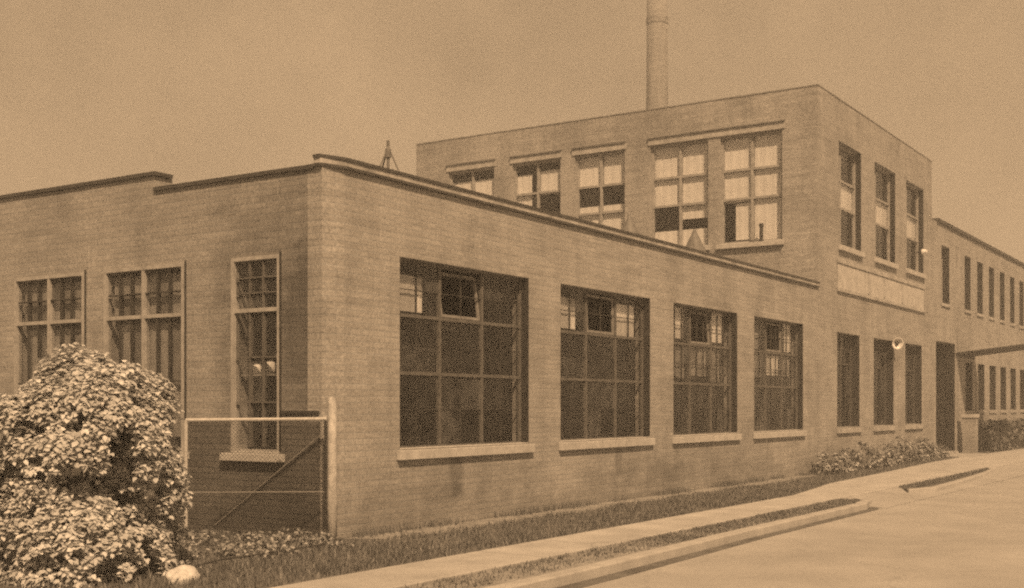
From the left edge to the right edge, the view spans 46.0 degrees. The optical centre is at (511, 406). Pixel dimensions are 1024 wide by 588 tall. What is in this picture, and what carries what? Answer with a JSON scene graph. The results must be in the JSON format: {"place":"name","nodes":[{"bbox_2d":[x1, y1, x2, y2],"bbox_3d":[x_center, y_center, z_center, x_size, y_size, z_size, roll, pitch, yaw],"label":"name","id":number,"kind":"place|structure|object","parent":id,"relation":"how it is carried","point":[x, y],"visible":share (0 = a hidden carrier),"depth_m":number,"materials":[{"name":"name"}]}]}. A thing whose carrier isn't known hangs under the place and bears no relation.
{"place":"outdoors","nodes":[
{"label":"outdoors","id":0,"kind":"place"},
{"bbox_2d":[0,456,958,587],"bbox_3d":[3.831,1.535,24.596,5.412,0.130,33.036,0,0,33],"label":"grass","id":1,"kind":"structure","parent":0,"point":[383,549],"depth_m":14.23,"materials":[{"name":"plant"}]},
{"bbox_2d":[0,391,42,577],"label":"climbing bush","id":2,"kind":"object","parent":1,"relation":"on","point":[2,472],"visible":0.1,"depth_m":10.96,"materials":[{"name":"brown plant"}]},
{"bbox_2d":[0,342,193,587],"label":"climbing bush","id":3,"kind":"object","parent":1,"relation":"on","point":[105,403],"visible":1,"depth_m":10.80,"materials":[{"name":"beige plant"}]},
{"bbox_2d":[164,564,200,583],"bbox_3d":[-3.016,1.531,11.017,0.324,0.171,0.382,0,0,-1],"label":"rock","id":4,"kind":"object","parent":1,"relation":"on","point":[184,571],"visible":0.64,"depth_m":10.90,"materials":[{"name":"beige stone"}]},
{"bbox_2d":[52,521,353,568],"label":"weeds","id":5,"kind":"object","parent":1,"relation":"on","point":[262,538],"visible":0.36,"depth_m":13.59,"materials":[{"name":"brown plant"}]},
{"bbox_2d":[194,538,336,565],"bbox_3d":[-2.536,1.540,12.695,0.183,0.037,2.896,0,0,23],"label":"edging","id":6,"kind":"object","parent":1,"relation":"on","point":[259,554],"visible":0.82,"depth_m":12.47,"materials":[{"name":"metal"}]},
{"bbox_2d":[327,397,336,540],"bbox_3d":[-2.118,0.767,14.203,0.113,1.765,0.116,0,0,33],"label":"fence post","id":7,"kind":"object","parent":1,"relation":"on","point":[332,471],"visible":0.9,"depth_m":14.16,"materials":[{"name":"brown wood"}]},
{"bbox_2d":[184,417,327,528],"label":"wire gate","id":8,"kind":"structure","parent":7,"relation":"attached to","point":[231,420],"depth_m":14.16,"materials":[{"name":"metal"}]},
{"bbox_2d":[350,474,819,538],"bbox_3d":[2.783,1.597,21.442,0.600,0.005,16.660,0,0,33],"label":"bare earth strip","id":9,"kind":"object","parent":1,"relation":"on","point":[477,523],"visible":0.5,"depth_m":17.97,"materials":[{"name":"brown soil"}]},
{"bbox_2d":[812,451,846,474],"bbox_3d":[7.510,1.350,28.619,0.874,0.603,1.436,0,0,33],"label":"shrub","id":10,"kind":"object","parent":1,"relation":"on","point":[834,466],"visible":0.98,"depth_m":28.25,"materials":[{"name":"brown plant"}]},
{"bbox_2d":[837,447,864,471],"bbox_3d":[8.299,1.326,29.634,0.704,0.656,1.347,0,0,33],"label":"shrub","id":11,"kind":"object","parent":1,"relation":"on","point":[847,460],"visible":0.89,"depth_m":29.30,"materials":[{"name":"brown plant"}]},
{"bbox_2d":[850,441,881,469],"bbox_3d":[9.035,1.254,30.899,0.802,0.756,1.440,0,0,33],"label":"shrub","id":12,"kind":"object","parent":1,"relation":"on","point":[871,460],"visible":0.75,"depth_m":30.82,"materials":[{"name":"brown plant"}]},
{"bbox_2d":[868,447,898,466],"bbox_3d":[9.845,1.363,32.080,0.718,0.564,1.568,0,0,33],"label":"shrub","id":13,"kind":"object","parent":1,"relation":"on","point":[886,459],"visible":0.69,"depth_m":31.82,"materials":[{"name":"brown plant"}]},
{"bbox_2d":[883,436,914,463],"bbox_3d":[10.642,1.241,33.354,0.807,0.815,1.453,0,0,33],"label":"shrub","id":14,"kind":"object","parent":1,"relation":"on","point":[900,447],"visible":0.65,"depth_m":33.19,"materials":[{"name":"brown plant"}]},
{"bbox_2d":[899,442,931,462],"bbox_3d":[11.537,1.338,34.568,0.787,0.628,1.592,0,0,33],"label":"shrub","id":15,"kind":"object","parent":1,"relation":"on","point":[916,455],"visible":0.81,"depth_m":34.48,"materials":[{"name":"brown plant"}]},
{"bbox_2d":[912,437,938,459],"bbox_3d":[12.316,1.264,35.842,0.824,0.745,1.440,0,0,33],"label":"shrub","id":16,"kind":"object","parent":1,"relation":"on","point":[931,446],"visible":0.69,"depth_m":35.79,"materials":[{"name":"brown plant"}]},
{"bbox_2d":[924,443,951,458],"bbox_3d":[13.076,1.385,37.047,0.742,0.544,1.493,0,0,33],"label":"shrub","id":17,"kind":"object","parent":1,"relation":"on","point":[943,453],"visible":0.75,"depth_m":36.73,"materials":[{"name":"brown plant"}]},
{"bbox_2d":[0,0,1023,262],"label":"sky","id":18,"kind":"structure","parent":0,"point":[91,90],"materials":[{"name":"beige"}]},
{"bbox_2d":[271,448,1023,587],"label":"pavement","id":19,"kind":"structure","parent":0,"point":[410,574],"depth_m":15.12,"materials":[{"name":"concrete"}]},
{"bbox_2d":[400,467,988,587],"bbox_3d":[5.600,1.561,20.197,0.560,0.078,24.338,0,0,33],"label":"verge grass","id":20,"kind":"structure","parent":0,"point":[776,514],"depth_m":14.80,"materials":[{"name":"plant"}]},
{"bbox_2d":[583,475,1023,587],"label":"road","id":21,"kind":"structure","parent":0,"point":[972,537],"depth_m":13.69,"materials":[{"name":"beige concrete"}]},
{"bbox_2d":[485,498,871,587],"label":"kerb","id":22,"kind":"structure","parent":21,"relation":"on","point":[584,572],"depth_m":13.31,"materials":[{"name":"concrete"}]},
{"bbox_2d":[556,507,878,587],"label":"gutter","id":23,"kind":"object","parent":21,"relation":"on","point":[609,577],"visible":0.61,"depth_m":13.44,"materials":[{"name":"concrete"}]},
{"bbox_2d":[907,468,995,492],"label":"kerb","id":24,"kind":"structure","parent":21,"relation":"on","point":[947,485],"depth_m":24.62,"materials":[{"name":"concrete"}]},
{"bbox_2d":[842,462,1023,507],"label":"driveway apron","id":25,"kind":"object","parent":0,"point":[891,497],"visible":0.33,"depth_m":23.10,"materials":[{"name":"beige concrete"}]},
{"bbox_2d":[902,468,991,490],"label":"verge soil","id":26,"kind":"structure","parent":0,"point":[905,488],"depth_m":25.04,"materials":[{"name":"brown soil"}]},
{"bbox_3d":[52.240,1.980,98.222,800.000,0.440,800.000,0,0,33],"label":"ground","id":27,"kind":"structure","parent":0,"visible":0},
{"bbox_2d":[0,153,819,540],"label":"brick workshop","id":28,"kind":"structure","parent":27,"relation":"on","point":[380,303],"depth_m":16.89,"materials":[{"name":"brick"},{"name":"glass"},{"name":"steel"}]},
{"bbox_2d":[14,270,85,393],"bbox_3d":[-6.566,-0.660,17.221,1.612,2.480,0.120,0,0,33],"label":"window","id":29,"kind":"structure","parent":28,"relation":"in","point":[54,303],"depth_m":17.26,"materials":[{"name":"paint"}]},
{"bbox_2d":[103,260,188,458],"bbox_3d":[-4.920,-0.610,16.105,1.790,2.580,0.199,0,0,33],"label":"window","id":30,"kind":"structure","parent":28,"relation":"in","point":[160,348],"depth_m":16.09,"materials":[{"name":"paint"}]},
{"bbox_2d":[219,251,284,462],"bbox_3d":[-3.196,-0.610,14.986,1.040,2.580,0.200,0,0,33],"label":"window","id":31,"kind":"structure","parent":28,"relation":"in","point":[247,454],"depth_m":15.02,"materials":[{"name":"paint"}]},
{"bbox_2d":[241,374,276,375],"bbox_3d":[-3.082,-0.395,15.162,0.760,0.020,0.160,0,0,33],"label":"window shelf","id":32,"kind":"object","parent":28,"relation":"attached to","point":[260,375],"depth_m":15.12,"materials":[{"name":"paint"}]},
{"bbox_2d":[253,362,261,373],"bbox_3d":[-3.221,-0.482,15.241,0.109,0.153,0.112,0,0,33],"label":"jar","id":33,"kind":"object","parent":32,"relation":"on","point":[257,367],"visible":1,"depth_m":15.20,"materials":[{"name":"white ceramic"}]},
{"bbox_2d":[267,359,274,373],"bbox_3d":[-3.037,-0.501,15.121,0.136,0.191,0.140,0,0,33],"label":"jar","id":34,"kind":"object","parent":32,"relation":"on","point":[270,366],"visible":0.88,"depth_m":15.07,"materials":[{"name":"white ceramic"}]},
{"bbox_2d":[279,411,318,413],"bbox_3d":[-2.566,0.068,14.542,0.620,0.035,0.031,0,0,33],"label":"iron bar","id":35,"kind":"object","parent":28,"relation":"attached to","point":[298,412],"visible":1,"depth_m":14.52,"materials":[{"name":"metal"}]},
{"bbox_2d":[380,140,398,170],"bbox_3d":[-1.773,-3.252,17.583,0.894,1.235,0.515,0,0,9],"label":"roof mast","id":36,"kind":"object","parent":28,"relation":"on","point":[388,154],"visible":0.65,"depth_m":17.52,"materials":[{"name":"metal"}]},
{"bbox_2d":[397,259,534,459],"bbox_3d":[-0.673,-0.620,16.877,0.327,2.620,3.260,0,0,33],"label":"window","id":37,"kind":"structure","parent":28,"relation":"in","point":[411,291],"depth_m":17.07,"materials":[{"name":"metal"}]},
{"bbox_2d":[559,285,654,450],"bbox_3d":[1.558,-0.620,20.270,0.279,2.620,3.280,0,0,33],"label":"window","id":38,"kind":"structure","parent":28,"relation":"in","point":[622,316],"depth_m":20.73,"materials":[{"name":"metal"}]},
{"bbox_2d":[622,214,638,233],"bbox_3d":[2.409,-3.290,24.760,0.540,1.300,0.540,0,0,33],"label":"roof ventilator","id":39,"kind":"object","parent":28,"relation":"on","point":[629,225],"visible":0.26,"depth_m":24.66,"materials":[{"name":"metal"}]},
{"bbox_2d":[686,228,705,251],"bbox_3d":[4.085,-3.310,26.974,0.540,1.340,0.540,0,0,33],"label":"roof ventilator","id":40,"kind":"object","parent":28,"relation":"on","point":[694,241],"visible":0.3,"depth_m":26.84,"materials":[{"name":"metal"}]},
{"bbox_2d":[672,304,741,443],"bbox_3d":[3.757,-0.620,23.682,0.305,2.620,3.200,0,0,33],"label":"window","id":41,"kind":"structure","parent":28,"relation":"in","point":[697,365],"depth_m":24.10,"materials":[{"name":"metal"}]},
{"bbox_2d":[753,317,806,438],"bbox_3d":[5.932,-0.620,27.010,0.280,2.620,3.190,0,0,33],"label":"window","id":42,"kind":"structure","parent":28,"relation":"in","point":[770,362],"depth_m":27.47,"materials":[{"name":"metal"}]},
{"bbox_2d":[646,0,667,109],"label":"chimney stack","id":43,"kind":"object","parent":27,"relation":"on","point":[657,59],"visible":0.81,"depth_m":69.50,"materials":[{"name":"brick"}]},
{"bbox_2d":[416,84,931,471],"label":"two storey block","id":44,"kind":"structure","parent":27,"relation":"on","point":[831,192],"depth_m":32.00,"materials":[{"name":"brick"}]},
{"bbox_2d":[450,167,493,195],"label":"window","id":45,"kind":"structure","parent":44,"relation":"in","point":[482,186],"depth_m":34.77,"materials":[{"name":"paint"}]},
{"bbox_2d":[514,159,559,207],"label":"window","id":46,"kind":"structure","parent":44,"relation":"in","point":[550,179],"depth_m":33.62,"materials":[{"name":"glass"}]},
{"bbox_2d":[576,150,624,229],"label":"window","id":47,"kind":"structure","parent":44,"relation":"in","point":[589,170],"depth_m":32.51,"materials":[{"name":"glass"}]},
{"bbox_2d":[652,139,709,250],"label":"window","id":48,"kind":"structure","parent":44,"relation":"in","point":[679,174],"depth_m":31.24,"materials":[{"name":"glass"}]},
{"bbox_2d":[716,130,783,249],"bbox_3d":[5.977,-5.395,30.109,1.760,2.850,0.298,0,0,33],"label":"window","id":49,"kind":"structure","parent":44,"relation":"in","point":[737,154],"depth_m":30.17,"materials":[{"name":"glass"}]},
{"bbox_2d":[749,223,763,241],"bbox_3d":[6.065,-4.312,29.933,0.380,0.441,0.120,0,0,33],"label":"pipe stub","id":50,"kind":"object","parent":44,"relation":"on","point":[761,225],"visible":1,"depth_m":29.83,"materials":[{"name":"metal"}]},
{"bbox_2d":[837,333,862,433],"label":"window","id":51,"kind":"structure","parent":44,"relation":"in","point":[853,364],"depth_m":31.93,"materials":[{"name":"metal"}]},
{"bbox_2d":[838,145,864,257],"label":"window","id":52,"kind":"structure","parent":44,"relation":"in","point":[849,195],"depth_m":32.03,"materials":[{"name":"glass"}]},
{"bbox_2d":[873,339,896,430],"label":"window","id":53,"kind":"structure","parent":44,"relation":"in","point":[888,425],"depth_m":34.64,"materials":[{"name":"metal"}]},
{"bbox_2d":[874,166,898,269],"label":"window","id":54,"kind":"structure","parent":44,"relation":"in","point":[880,206],"depth_m":34.77,"materials":[{"name":"paint"}]},
{"bbox_2d":[892,338,903,348],"bbox_3d":[11.037,-1.793,34.447,0.292,0.330,0.423,0,0,25],"label":"wall lamp","id":55,"kind":"object","parent":44,"relation":"attached to","point":[897,343],"visible":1,"depth_m":34.38,"materials":[{"name":"metal"}]},
{"bbox_2d":[905,344,924,429],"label":"window","id":56,"kind":"structure","parent":44,"relation":"in","point":[917,350],"depth_m":37.27,"materials":[{"name":"glass"}]},
{"bbox_2d":[906,183,926,278],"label":"window","id":57,"kind":"structure","parent":44,"relation":"in","point":[914,225],"depth_m":37.43,"materials":[{"name":"glass"}]},
{"bbox_2d":[917,249,926,254],"bbox_3d":[12.458,-4.700,36.657,0.298,0.174,0.174,0,0,33],"label":"wall insulator","id":58,"kind":"object","parent":44,"relation":"attached to","point":[923,251],"depth_m":36.58,"materials":[{"name":"ceramic"}]},
{"bbox_2d":[945,453,986,456],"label":"entrance path","id":59,"kind":"structure","parent":27,"relation":"on","point":[962,454],"depth_m":39.77,"materials":[{"name":"concrete"}]},
{"bbox_2d":[961,414,978,452],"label":"brick pier","id":60,"kind":"structure","parent":59,"relation":"on","point":[969,433],"depth_m":40.80,"materials":[{"name":"brick"}]},
{"bbox_2d":[932,218,1023,453],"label":"long wing","id":61,"kind":"structure","parent":27,"relation":"on","point":[977,294],"depth_m":43.16,"materials":[{"name":"brown brick"}]},
{"bbox_2d":[941,248,950,307],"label":"window","id":62,"kind":"structure","parent":61,"relation":"in","point":[944,252],"depth_m":40.28,"materials":[{"name":"glass"}]},
{"bbox_2d":[964,258,971,313],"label":"window","id":63,"kind":"structure","parent":61,"relation":"in","point":[967,260],"depth_m":42.89,"materials":[{"name":"glass"}]},
{"bbox_2d":[965,363,973,413],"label":"window","id":64,"kind":"structure","parent":61,"relation":"in","point":[968,366],"depth_m":43.16,"materials":[{"name":"glass"}]},
{"bbox_2d":[977,264,983,317],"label":"window","id":65,"kind":"structure","parent":61,"relation":"in","point":[979,266],"depth_m":44.56,"materials":[{"name":"glass"}]},
{"bbox_2d":[978,365,985,412],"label":"window","id":66,"kind":"structure","parent":61,"relation":"in","point":[980,367],"depth_m":44.82,"materials":[{"name":"glass"}]},
{"bbox_2d":[956,344,1023,358],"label":"entrance canopy","id":67,"kind":"object","parent":61,"relation":"attached to","point":[981,352],"visible":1,"depth_m":41.40,"materials":[{"name":"concrete"}]},
{"bbox_2d":[989,269,995,320],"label":"window","id":68,"kind":"structure","parent":61,"relation":"in","point":[991,271],"depth_m":46.24,"materials":[{"name":"glass"}]},
{"bbox_2d":[989,366,996,412],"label":"window","id":69,"kind":"structure","parent":61,"relation":"in","point":[992,368],"depth_m":46.48,"materials":[{"name":"paint"}]},
{"bbox_2d":[1000,274,1005,323],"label":"window","id":70,"kind":"structure","parent":61,"relation":"in","point":[1002,276],"depth_m":47.91,"materials":[{"name":"paint"}]},
{"bbox_2d":[1000,368,1007,412],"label":"window","id":71,"kind":"structure","parent":61,"relation":"in","point":[1002,370],"depth_m":48.17,"materials":[{"name":"paint"}]},
{"bbox_2d":[1010,278,1015,326],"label":"window","id":72,"kind":"structure","parent":61,"relation":"in","point":[1011,279],"depth_m":49.59,"materials":[{"name":"paint"}]},
{"bbox_2d":[1010,369,1016,412],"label":"window","id":73,"kind":"structure","parent":61,"relation":"in","point":[1013,371],"depth_m":49.84,"materials":[{"name":"glass"}]},
{"bbox_2d":[1019,282,1023,328],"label":"window","id":74,"kind":"structure","parent":61,"relation":"in","point":[1021,284],"depth_m":51.26,"materials":[{"name":"glass"}]},
{"bbox_2d":[1020,370,1023,412],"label":"window","id":75,"kind":"structure","parent":61,"relation":"in","point":[1021,371],"depth_m":51.53,"materials":[{"name":"paint"}]},
{"bbox_2d":[978,446,1023,452],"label":"planting bed","id":76,"kind":"object","parent":27,"relation":"on","point":[979,451],"visible":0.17,"depth_m":43.88,"materials":[{"name":"soil"}]},
{"bbox_2d":[978,418,1023,452],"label":"clipped hedge","id":77,"kind":"object","parent":76,"relation":"on","point":[996,430],"visible":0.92,"depth_m":43.97,"materials":[{"name":"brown plant"}]}
]}

